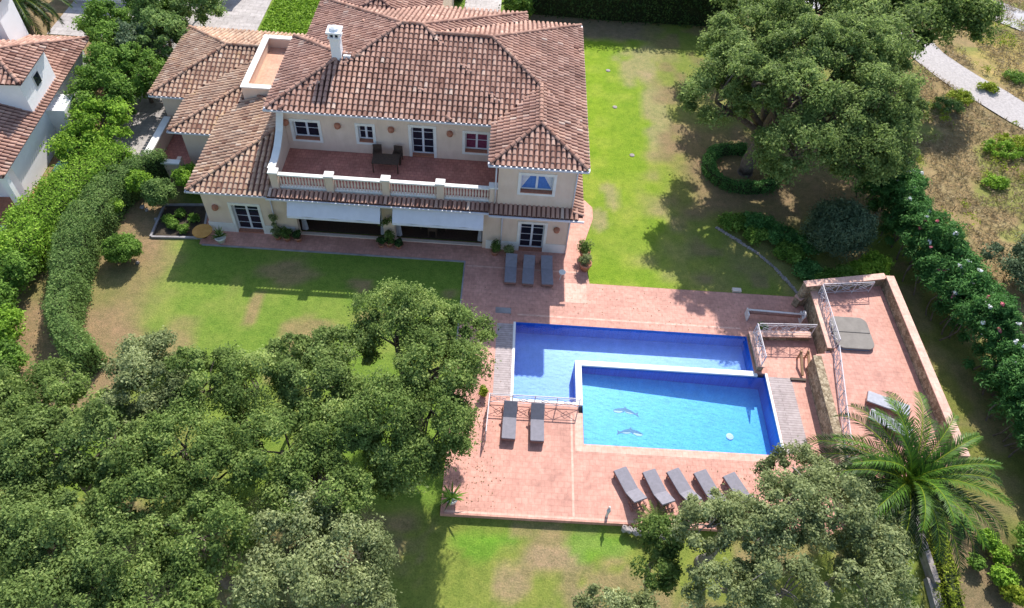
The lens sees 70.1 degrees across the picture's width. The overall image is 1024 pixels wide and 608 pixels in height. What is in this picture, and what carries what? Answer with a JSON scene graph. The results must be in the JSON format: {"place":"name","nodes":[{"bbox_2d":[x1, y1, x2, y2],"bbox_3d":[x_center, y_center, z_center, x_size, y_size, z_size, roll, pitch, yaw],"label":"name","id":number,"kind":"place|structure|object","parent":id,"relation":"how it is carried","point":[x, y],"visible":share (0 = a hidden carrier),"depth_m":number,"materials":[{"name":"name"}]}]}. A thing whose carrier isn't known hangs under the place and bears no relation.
{"place":"outdoors","nodes":[
{"label":"outdoors","id":0,"kind":"place"},
{"bbox_2d":[47,0,271,155],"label":"driveway","id":1,"kind":"structure","parent":0,"point":[147,118],"depth_m":55.37,"materials":[{"name":"concrete"}]},
{"bbox_2d":[164,134,190,163],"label":"side terrace","id":2,"kind":"structure","parent":0,"point":[176,147],"depth_m":46.79,"materials":[{"name":"tile"}]},
{"bbox_2d":[0,0,1023,607],"bbox_3d":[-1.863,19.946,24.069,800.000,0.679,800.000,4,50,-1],"label":"ground","id":3,"kind":"structure","parent":0,"point":[658,202],"depth_m":40.75,"materials":[{"name":"plant"}]},
{"bbox_2d":[0,279,20,308],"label":"boundary shrub","id":4,"kind":"object","parent":3,"relation":"on","point":[8,294],"visible":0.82,"depth_m":36.97,"materials":[{"name":"green plant"}]},
{"bbox_2d":[0,303,28,340],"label":"boundary shrub","id":5,"kind":"object","parent":3,"relation":"on","point":[10,319],"visible":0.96,"depth_m":35.93,"materials":[{"name":"green plant"}]},
{"bbox_2d":[0,335,32,375],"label":"boundary shrub","id":6,"kind":"object","parent":3,"relation":"on","point":[10,349],"visible":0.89,"depth_m":34.81,"materials":[{"name":"green plant"}]},
{"bbox_2d":[0,247,45,293],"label":"boundary shrub","id":7,"kind":"object","parent":3,"relation":"on","point":[19,269],"visible":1,"depth_m":37.84,"materials":[{"name":"green plant"}]},
{"bbox_2d":[12,0,76,35],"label":"palm tree","id":8,"kind":"object","parent":3,"relation":"on","point":[24,14],"visible":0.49,"depth_m":50.58,"materials":[{"name":"green plant"}]},
{"bbox_2d":[0,0,88,204],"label":"neighbour house","id":9,"kind":"structure","parent":3,"relation":"on","point":[36,74],"depth_m":43.61,"materials":[{"name":"tile"}]},
{"bbox_2d":[0,353,112,453],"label":"oak","id":10,"kind":"object","parent":3,"relation":"on","point":[49,382],"visible":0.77,"depth_m":29.36,"materials":[{"name":"green plant"}]},
{"bbox_2d":[0,132,139,279],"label":"bright hedge","id":11,"kind":"object","parent":3,"relation":"on","point":[29,229],"visible":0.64,"depth_m":40.80,"materials":[{"name":"green plant"}]},
{"bbox_2d":[39,119,101,164],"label":"boundary tree","id":12,"kind":"object","parent":3,"relation":"on","point":[61,143],"visible":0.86,"depth_m":43.54,"materials":[{"name":"green plant"}]},
{"bbox_2d":[0,465,179,607],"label":"oak","id":13,"kind":"object","parent":3,"relation":"on","point":[62,575],"visible":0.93,"depth_m":24.65,"materials":[{"name":"green plant"}]},
{"bbox_2d":[0,394,180,497],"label":"oak","id":14,"kind":"object","parent":3,"relation":"on","point":[70,464],"visible":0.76,"depth_m":27.07,"materials":[{"name":"green plant"}]},
{"bbox_2d":[61,93,136,147],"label":"boundary tree","id":15,"kind":"object","parent":3,"relation":"on","point":[113,108],"visible":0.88,"depth_m":44.84,"materials":[{"name":"green plant"}]},
{"bbox_2d":[59,66,139,125],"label":"boundary tree","id":16,"kind":"object","parent":3,"relation":"on","point":[117,83],"visible":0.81,"depth_m":45.76,"materials":[{"name":"green plant"}]},
{"bbox_2d":[67,0,137,43],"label":"boundary tree","id":17,"kind":"object","parent":3,"relation":"on","point":[94,11],"visible":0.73,"depth_m":50.36,"materials":[{"name":"green plant"}]},
{"bbox_2d":[37,148,169,379],"bbox_3d":[-22.830,-3.252,39.762,5.051,2.432,16.483,-1,50,-5],"label":"clipped hedge","id":18,"kind":"object","parent":3,"relation":"on","point":[92,220],"visible":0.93,"depth_m":38.97,"materials":[{"name":"green plant"}]},
{"bbox_2d":[72,40,138,93],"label":"boundary tree","id":19,"kind":"object","parent":3,"relation":"on","point":[105,56],"visible":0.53,"depth_m":46.77,"materials":[{"name":"green plant"}]},
{"bbox_2d":[84,18,135,64],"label":"boundary tree","id":20,"kind":"object","parent":3,"relation":"on","point":[106,29],"visible":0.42,"depth_m":48.53,"materials":[{"name":"green plant"}]},
{"bbox_2d":[98,231,143,262],"bbox_3d":[-21.446,-2.978,40.126,2.294,1.725,2.227,4,50,-1],"label":"ball shrub","id":21,"kind":"object","parent":3,"relation":"on","point":[120,247],"visible":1,"depth_m":39.58,"materials":[{"name":"green plant"}]},
{"bbox_2d":[107,18,160,79],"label":"boundary tree","id":22,"kind":"object","parent":3,"relation":"on","point":[125,34],"visible":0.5,"depth_m":48.62,"materials":[{"name":"green plant"}]},
{"bbox_2d":[123,167,152,196],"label":"tree","id":23,"kind":"object","parent":3,"relation":"on","point":[138,176],"visible":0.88,"depth_m":42.50,"materials":[{"name":"green plant"}]},
{"bbox_2d":[110,41,166,103],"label":"boundary tree","id":24,"kind":"object","parent":3,"relation":"on","point":[145,59],"visible":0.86,"depth_m":47.23,"materials":[{"name":"green plant"}]},
{"bbox_2d":[97,325,210,439],"bbox_3d":[-14.903,4.241,31.360,4.810,7.217,5.335,4,50,-1],"label":"olive tree","id":25,"kind":"object","parent":3,"relation":"on","point":[136,364],"visible":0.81,"depth_m":29.11,"materials":[{"name":"green plant"}]},
{"bbox_2d":[139,176,178,208],"bbox_3d":[-20.691,-6.447,42.742,2.046,2.191,2.112,33,55,21],"label":"round shrub","id":26,"kind":"object","parent":3,"relation":"on","point":[158,191],"visible":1,"depth_m":42.19,"materials":[{"name":"green plant"}]},
{"bbox_2d":[128,0,191,45],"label":"boundary tree","id":27,"kind":"object","parent":3,"relation":"on","point":[153,4],"visible":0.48,"depth_m":51.01,"materials":[{"name":"green plant"}]},
{"bbox_2d":[133,7,189,60],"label":"boundary tree","id":28,"kind":"object","parent":3,"relation":"on","point":[164,23],"visible":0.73,"depth_m":49.20,"materials":[{"name":"green plant"}]},
{"bbox_2d":[145,116,184,177],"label":"garden wall","id":29,"kind":"structure","parent":3,"relation":"on","point":[161,138],"depth_m":45.75,"materials":[{"name":"white paint"}]},
{"bbox_2d":[79,391,268,542],"bbox_3d":[-12.950,7.693,28.805,6.293,6.979,5.847,-26,57,-24],"label":"oak","id":30,"kind":"object","parent":3,"relation":"on","point":[155,476],"visible":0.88,"depth_m":26.95,"materials":[{"name":"green plant"}]},
{"bbox_2d":[149,203,207,238],"bbox_3d":[-19.322,-4.885,42.836,3.019,0.176,2.890,1,50,-4],"label":"planting bed","id":31,"kind":"object","parent":3,"relation":"on","point":[160,230],"visible":0.61,"depth_m":42.80,"materials":[{"name":"soil"}]},
{"bbox_2d":[93,478,266,607],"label":"oak","id":32,"kind":"object","parent":3,"relation":"on","point":[191,573],"visible":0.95,"depth_m":25.14,"materials":[{"name":"green plant"}]},
{"bbox_2d":[168,161,195,194],"bbox_3d":[-19.099,-7.397,43.747,2.255,2.054,2.387,-34,61,-28],"label":"corner shrub","id":33,"kind":"object","parent":3,"relation":"on","point":[182,174],"visible":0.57,"depth_m":43.12,"materials":[{"name":"green plant"}]},
{"bbox_2d":[168,0,228,27],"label":"boundary tree","id":34,"kind":"object","parent":3,"relation":"on","point":[200,12],"visible":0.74,"depth_m":52.25,"materials":[{"name":"green plant"}]},
{"bbox_2d":[136,340,308,443],"bbox_3d":[-12.056,4.625,31.620,6.728,6.667,4.874,4,50,-1],"label":"oak","id":35,"kind":"object","parent":3,"relation":"on","point":[233,393],"visible":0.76,"depth_m":29.58,"materials":[{"name":"green plant"}]},
{"bbox_2d":[260,331,311,389],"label":"young tree","id":36,"kind":"object","parent":3,"relation":"on","point":[282,343],"visible":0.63,"depth_m":31.80,"materials":[{"name":"green plant"}]},
{"bbox_2d":[260,0,319,34],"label":"ground cover","id":37,"kind":"object","parent":3,"relation":"on","point":[303,14],"visible":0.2,"depth_m":57.40,"materials":[{"name":"green plant"}]},
{"bbox_2d":[228,394,397,542],"bbox_3d":[-7.619,7.106,29.795,6.296,6.841,6.648,-29,58,-25],"label":"oak","id":38,"kind":"object","parent":3,"relation":"on","point":[309,460],"visible":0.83,"depth_m":27.69,"materials":[{"name":"green plant"}]},
{"bbox_2d":[223,481,405,607],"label":"silver tree","id":39,"kind":"object","parent":3,"relation":"on","point":[303,564],"visible":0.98,"depth_m":25.64,"materials":[{"name":"green plant"}]},
{"bbox_2d":[268,316,386,412],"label":"oak","id":40,"kind":"object","parent":3,"relation":"on","point":[325,360],"visible":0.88,"depth_m":30.09,"materials":[{"name":"green plant"}]},
{"bbox_2d":[202,244,465,339],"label":"lawn kerb","id":41,"kind":"structure","parent":3,"relation":"on","point":[348,254],"depth_m":41.88,"materials":[{"name":"brick"}]},
{"bbox_2d":[147,0,590,253],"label":"villa","id":42,"kind":"object","parent":3,"relation":"on","point":[446,84],"visible":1,"depth_m":41.17,"materials":[{"name":"tile"}]},
{"bbox_2d":[227,202,266,233],"bbox_3d":[-15.100,-4.989,41.751,1.800,2.300,0.320,4,50,-1],"label":"door","id":43,"kind":"structure","parent":42,"relation":"in","point":[244,216],"depth_m":41.92,"materials":[{"name":"white paint"}]},
{"bbox_2d":[289,118,323,142],"bbox_3d":[-11.634,-9.909,41.367,1.730,1.530,0.320,4,50,-1],"label":"window","id":44,"kind":"structure","parent":42,"relation":"in","point":[307,128],"depth_m":41.52,"materials":[{"name":"white paint"}]},
{"bbox_2d":[354,123,376,144],"bbox_3d":[-8.289,-9.728,41.411,1.130,1.430,0.320,4,50,-1],"label":"window","id":45,"kind":"structure","parent":42,"relation":"in","point":[362,130],"depth_m":41.52,"materials":[{"name":"white paint"}]},
{"bbox_2d":[408,124,436,157],"bbox_3d":[-5.086,-9.367,41.678,1.580,2.220,0.320,4,50,-1],"label":"door","id":46,"kind":"structure","parent":42,"relation":"in","point":[422,139],"depth_m":41.82,"materials":[{"name":"white paint"}]},
{"bbox_2d":[462,130,489,155],"bbox_3d":[-2.020,-9.264,41.642,1.610,1.630,0.320,4,50,-1],"label":"window","id":47,"kind":"structure","parent":42,"relation":"in","point":[475,140],"depth_m":41.80,"materials":[{"name":"white paint"}]},
{"bbox_2d":[516,221,547,251],"bbox_3d":[1.134,-3.970,42.130,1.700,2.350,0.320,4,50,-1],"label":"door","id":48,"kind":"structure","parent":42,"relation":"in","point":[530,235],"depth_m":42.31,"materials":[{"name":"white paint"}]},
{"bbox_2d":[517,172,557,196],"bbox_3d":[1.347,-6.507,39.227,2.060,1.530,0.320,4,50,-1],"label":"window","id":49,"kind":"structure","parent":42,"relation":"in","point":[528,181],"depth_m":39.41,"materials":[{"name":"white paint"}]},
{"bbox_2d":[319,275,501,505],"bbox_3d":[-4.161,4.210,31.938,7.164,7.646,10.147,4,50,-1],"label":"cork oak","id":50,"kind":"object","parent":3,"relation":"on","point":[416,393],"visible":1,"depth_m":29.48,"materials":[{"name":"green plant"}]},
{"bbox_2d":[498,0,534,18],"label":"shrub","id":51,"kind":"object","parent":3,"relation":"on","point":[518,5],"visible":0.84,"depth_m":57.67,"materials":[{"name":"green plant"}]},
{"bbox_2d":[572,579,665,607],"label":"young tree","id":52,"kind":"object","parent":3,"relation":"on","point":[618,599],"visible":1,"depth_m":27.60,"materials":[{"name":"green plant"}]},
{"bbox_2d":[531,0,735,27],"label":"boundary hedge","id":53,"kind":"object","parent":3,"relation":"on","point":[686,12],"visible":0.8,"depth_m":59.72,"materials":[{"name":"green plant"}]},
{"bbox_2d":[627,513,691,596],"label":"young tree","id":54,"kind":"object","parent":3,"relation":"on","point":[663,558],"visible":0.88,"depth_m":28.80,"materials":[{"name":"green plant"}]},
{"bbox_2d":[716,211,750,232],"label":"bed shrub","id":55,"kind":"object","parent":3,"relation":"on","point":[739,220],"visible":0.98,"depth_m":44.82,"materials":[{"name":"green plant"}]},
{"bbox_2d":[668,483,804,569],"bbox_3d":[8.959,9.546,29.491,5.998,6.171,3.832,4,50,-1],"label":"olive tree","id":56,"kind":"object","parent":3,"relation":"on","point":[728,519],"visible":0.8,"depth_m":27.84,"materials":[{"name":"green plant"}]},
{"bbox_2d":[700,141,782,194],"bbox_3d":[15.307,-9.242,48.508,5.874,1.156,5.098,4,50,-1],"label":"ring hedge","id":57,"kind":"object","parent":3,"relation":"on","point":[714,175],"visible":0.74,"depth_m":47.71,"materials":[{"name":"green plant"}]},
{"bbox_2d":[742,224,769,246],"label":"bed shrub","id":58,"kind":"object","parent":3,"relation":"on","point":[752,234],"visible":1,"depth_m":44.17,"materials":[{"name":"green plant"}]},
{"bbox_2d":[680,546,834,607],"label":"olive tree","id":59,"kind":"object","parent":3,"relation":"on","point":[760,594],"visible":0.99,"depth_m":26.52,"materials":[{"name":"green plant"}]},
{"bbox_2d":[741,210,778,229],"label":"bed shrub","id":60,"kind":"object","parent":3,"relation":"on","point":[759,220],"visible":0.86,"depth_m":44.81,"materials":[{"name":"green plant"}]},
{"bbox_2d":[765,220,799,245],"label":"bed shrub","id":61,"kind":"object","parent":3,"relation":"on","point":[777,230],"visible":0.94,"depth_m":44.20,"materials":[{"name":"green plant"}]},
{"bbox_2d":[771,239,806,264],"bbox_3d":[16.575,-3.176,43.598,2.136,1.186,1.739,17,51,10],"label":"bed shrub","id":62,"kind":"object","parent":3,"relation":"on","point":[791,252],"visible":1,"depth_m":43.33,"materials":[{"name":"green plant"}]},
{"bbox_2d":[676,0,931,190],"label":"oak","id":63,"kind":"object","parent":3,"relation":"on","point":[867,129],"visible":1,"depth_m":41.55,"materials":[{"name":"green plant"}]},
{"bbox_2d":[790,257,823,280],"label":"bed shrub","id":64,"kind":"object","parent":3,"relation":"on","point":[807,266],"visible":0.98,"depth_m":42.65,"materials":[{"name":"green plant"}]},
{"bbox_2d":[741,436,891,557],"bbox_3d":[12.140,8.616,30.108,5.509,6.787,6.320,25,53,16],"label":"olive tree","id":65,"kind":"object","parent":3,"relation":"on","point":[810,510],"visible":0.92,"depth_m":28.05,"materials":[{"name":"green plant"}]},
{"bbox_2d":[803,290,834,353],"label":"stone wall","id":66,"kind":"structure","parent":3,"relation":"on","point":[821,333],"depth_m":39.52,"materials":[{"name":"stone"}]},
{"bbox_2d":[703,0,946,72],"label":"oak","id":67,"kind":"object","parent":3,"relation":"on","point":[901,20],"visible":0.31,"depth_m":47.19,"materials":[{"name":"green plant"}]},
{"bbox_2d":[796,193,881,261],"bbox_3d":[19.409,-4.434,43.084,4.855,3.897,4.570,4,50,-1],"label":"blue green bush","id":68,"kind":"object","parent":3,"relation":"on","point":[842,226],"visible":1,"depth_m":42.09,"materials":[{"name":"green plant"}]},
{"bbox_2d":[797,273,885,305],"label":"stone wall","id":69,"kind":"structure","parent":3,"relation":"on","point":[807,287],"depth_m":40.61,"materials":[{"name":"stone"}]},
{"bbox_2d":[849,258,889,275],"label":"bed shrub","id":70,"kind":"object","parent":3,"relation":"on","point":[859,265],"visible":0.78,"depth_m":42.77,"materials":[{"name":"green plant"}]},
{"bbox_2d":[823,494,923,607],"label":"olive tree","id":71,"kind":"object","parent":3,"relation":"on","point":[868,565],"visible":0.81,"depth_m":27.19,"materials":[{"name":"green plant"}]},
{"bbox_2d":[856,248,896,273],"bbox_3d":[21.682,-2.493,43.374,2.115,1.264,1.885,4,50,-1],"label":"bed shrub","id":72,"kind":"object","parent":3,"relation":"on","point":[880,259],"visible":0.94,"depth_m":43.06,"materials":[{"name":"green plant"}]},
{"bbox_2d":[816,286,955,481],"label":"spa terrace","id":73,"kind":"structure","parent":3,"relation":"on","point":[885,364],"depth_m":37.61,"materials":[{"name":"tile"}]},
{"bbox_2d":[833,345,851,446],"bbox_3d":[16.201,4.459,35.840,0.056,0.894,5.567,10,50,4],"label":"railing","id":74,"kind":"object","parent":73,"relation":"on","point":[843,393],"visible":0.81,"depth_m":35.81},
{"bbox_2d":[829,316,873,350],"bbox_3d":[18.042,1.570,38.803,2.050,0.200,2.140,4,50,-1],"label":"hot tub","id":75,"kind":"object","parent":73,"relation":"on","point":[854,333],"visible":0.9,"depth_m":38.66,"materials":[{"name":"plastic"}]},
{"bbox_2d":[866,391,909,419],"bbox_3d":[18.457,4.970,35.900,2.020,0.380,0.760,21,52,12],"label":"sun lounger","id":76,"kind":"object","parent":73,"relation":"on","point":[875,399],"visible":0.56,"depth_m":35.78,"materials":[{"name":"fabric"}]},
{"bbox_2d":[801,390,1013,577],"bbox_3d":[16.494,7.708,31.260,8.261,6.290,8.174,4,50,-1],"label":"palm tree","id":77,"kind":"object","parent":3,"relation":"on","point":[928,470],"visible":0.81,"depth_m":29.63,"materials":[{"name":"green plant"}]},
{"bbox_2d":[881,276,969,463],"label":"stone wall","id":78,"kind":"structure","parent":3,"relation":"on","point":[924,371],"depth_m":37.41,"materials":[{"name":"stone"}]},
{"bbox_2d":[914,518,940,583],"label":"garden kerb wall","id":79,"kind":"structure","parent":3,"relation":"on","point":[929,567],"depth_m":32.10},
{"bbox_2d":[846,155,1023,457],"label":"oleander hedge","id":80,"kind":"object","parent":3,"relation":"on","point":[947,261],"visible":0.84,"depth_m":39.66,"materials":[{"name":"green plant"}]},
{"bbox_2d":[879,0,1011,52],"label":"dark oak","id":81,"kind":"object","parent":3,"relation":"on","point":[961,15],"visible":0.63,"depth_m":50.95,"materials":[{"name":"green plant"}]},
{"bbox_2d":[925,507,965,607],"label":"edging hedge","id":82,"kind":"object","parent":3,"relation":"on","point":[950,592],"visible":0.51,"depth_m":31.48,"materials":[{"name":"green plant"}]},
{"bbox_2d":[892,0,1023,396],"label":"dry grass","id":83,"kind":"structure","parent":3,"relation":"on","point":[963,174],"depth_m":51.57,"materials":[{"name":"brown plant"}]},
{"bbox_2d":[913,17,1023,228],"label":"scrub","id":84,"kind":"object","parent":3,"relation":"on","point":[1004,41],"visible":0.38,"depth_m":53.52,"materials":[{"name":"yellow plant"}]},
{"bbox_2d":[976,231,1023,293],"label":"grey green tree","id":85,"kind":"object","parent":3,"relation":"on","point":[1016,269],"visible":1,"depth_m":42.42,"materials":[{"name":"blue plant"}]},
{"bbox_2d":[981,138,1023,160],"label":"field bush","id":86,"kind":"object","parent":3,"relation":"on","point":[1008,146],"visible":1,"depth_m":51.41,"materials":[{"name":"green plant"}]},
{"bbox_2d":[988,540,1017,565],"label":"bed plant","id":87,"kind":"object","parent":3,"relation":"on","point":[1001,553],"visible":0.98,"depth_m":32.21,"materials":[{"name":"green plant"}]},
{"bbox_2d":[987,562,1021,587],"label":"bed plant","id":88,"kind":"object","parent":3,"relation":"on","point":[1002,575],"visible":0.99,"depth_m":31.57,"materials":[{"name":"green plant"}]},
{"bbox_2d":[999,582,1023,606],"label":"bed plant","id":89,"kind":"object","parent":3,"relation":"on","point":[1013,593],"visible":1,"depth_m":31.12,"materials":[{"name":"green plant"}]},
{"bbox_2d":[199,201,847,537],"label":"patio","id":90,"kind":"structure","parent":0,"point":[537,480],"depth_m":38.30,"materials":[{"name":"tile"}]},
{"bbox_2d":[501,400,517,440],"bbox_3d":[-0.114,5.566,35.087,0.760,0.860,2.000,5,50,-1],"label":"sun lounger","id":91,"kind":"object","parent":90,"relation":"on","point":[510,408],"visible":1,"depth_m":35.14,"materials":[{"name":"grey fabric"}]},
{"bbox_2d":[504,253,517,284],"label":"sun lounger","id":92,"kind":"object","parent":90,"relation":"on","point":[511,260],"visible":1,"depth_m":41.45,"materials":[{"name":"grey fabric"}]},
{"bbox_2d":[521,254,535,286],"bbox_3d":[0.937,-1.896,41.473,0.760,0.674,2.000,5,50,0],"label":"sun lounger","id":93,"kind":"object","parent":90,"relation":"on","point":[528,261],"visible":1,"depth_m":41.46,"materials":[{"name":"grey fabric"}]},
{"bbox_2d":[529,402,544,442],"bbox_3d":[1.222,5.674,35.101,0.760,0.860,2.000,3,50,-2],"label":"sun lounger","id":94,"kind":"object","parent":90,"relation":"on","point":[536,410],"visible":1,"depth_m":35.15,"materials":[{"name":"fabric"}]},
{"bbox_2d":[539,255,552,286],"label":"sun lounger","id":95,"kind":"object","parent":90,"relation":"on","point":[546,265],"visible":1,"depth_m":41.53,"materials":[{"name":"fabric"}]},
{"bbox_2d":[565,283,586,303],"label":"faded paving","id":96,"kind":"structure","parent":90,"relation":"on","point":[572,295],"depth_m":41.02,"materials":[{"name":"tile"}]},
{"bbox_2d":[444,265,739,526],"bbox_3d":[4.793,3.980,37.345,15.300,0.014,14.950,4,50,-1],"label":"patio border strip","id":97,"kind":"object","parent":90,"relation":"on","point":[546,516],"visible":0.84,"depth_m":33.43,"materials":[{"name":"tile"}]},
{"bbox_2d":[613,466,646,511],"bbox_3d":[5.387,8.334,33.277,0.760,0.771,2.000,-15,53,-16],"label":"sun lounger","id":98,"kind":"object","parent":90,"relation":"on","point":[633,492],"visible":0.99,"depth_m":33.26,"materials":[{"name":"fabric"}]},
{"bbox_2d":[510,322,784,454],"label":"swimming pool","id":99,"kind":"structure","parent":90,"relation":"in","point":[691,391],"depth_m":38.25,"materials":[{"name":"tile"}]},
{"bbox_2d":[493,323,806,452],"bbox_3d":[6.817,4.184,37.330,16.427,0.018,4.683,11,50,4],"label":"grey deck strip","id":100,"kind":"object","parent":90,"relation":"on","point":[788,413],"visible":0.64,"depth_m":37.26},
{"bbox_2d":[642,469,674,512],"bbox_3d":[6.683,8.439,33.290,0.760,0.771,2.000,-13,53,-15],"label":"sun lounger","id":101,"kind":"object","parent":90,"relation":"on","point":[660,493],"visible":0.99,"depth_m":33.29,"materials":[{"name":"fabric"}]},
{"bbox_2d":[574,413,777,462],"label":"pool border paving","id":102,"kind":"structure","parent":90,"relation":"on","point":[580,446],"depth_m":34.96,"materials":[{"name":"stone"}]},
{"bbox_2d":[666,468,701,504],"bbox_3d":[7.865,8.415,33.402,0.760,0.771,2.000,-16,53,-17],"label":"sun lounger","id":103,"kind":"object","parent":90,"relation":"on","point":[679,482],"visible":0.76,"depth_m":33.53,"materials":[{"name":"fabric"}]},
{"bbox_2d":[693,469,725,501],"bbox_3d":[9.112,8.494,33.432,0.760,0.771,2.000,-14,53,-16],"label":"sun lounger","id":104,"kind":"object","parent":90,"relation":"on","point":[703,478],"visible":0.5,"depth_m":33.68,"materials":[{"name":"fabric"}]},
{"bbox_2d":[744,308,805,323],"bbox_3d":[14.587,0.575,40.407,3.162,0.790,0.550,4,50,-1],"label":"cover roller","id":105,"kind":"object","parent":90,"relation":"on","point":[801,316],"visible":0.98,"depth_m":40.26,"materials":[{"name":"white metal"}]},
{"bbox_2d":[748,330,811,370],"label":"stone wall","id":106,"kind":"structure","parent":90,"relation":"on","point":[802,336],"depth_m":39.49,"materials":[{"name":"stone"}]},
{"bbox_2d":[806,355,846,480],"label":"stone wall","id":107,"kind":"structure","parent":90,"relation":"on","point":[826,411],"depth_m":36.34,"materials":[{"name":"stone"}]},
{"bbox_2d":[900,31,1023,128],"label":"gravel path","id":108,"kind":"structure","parent":0,"point":[1003,103],"depth_m":57.39,"materials":[{"name":"gravel"}]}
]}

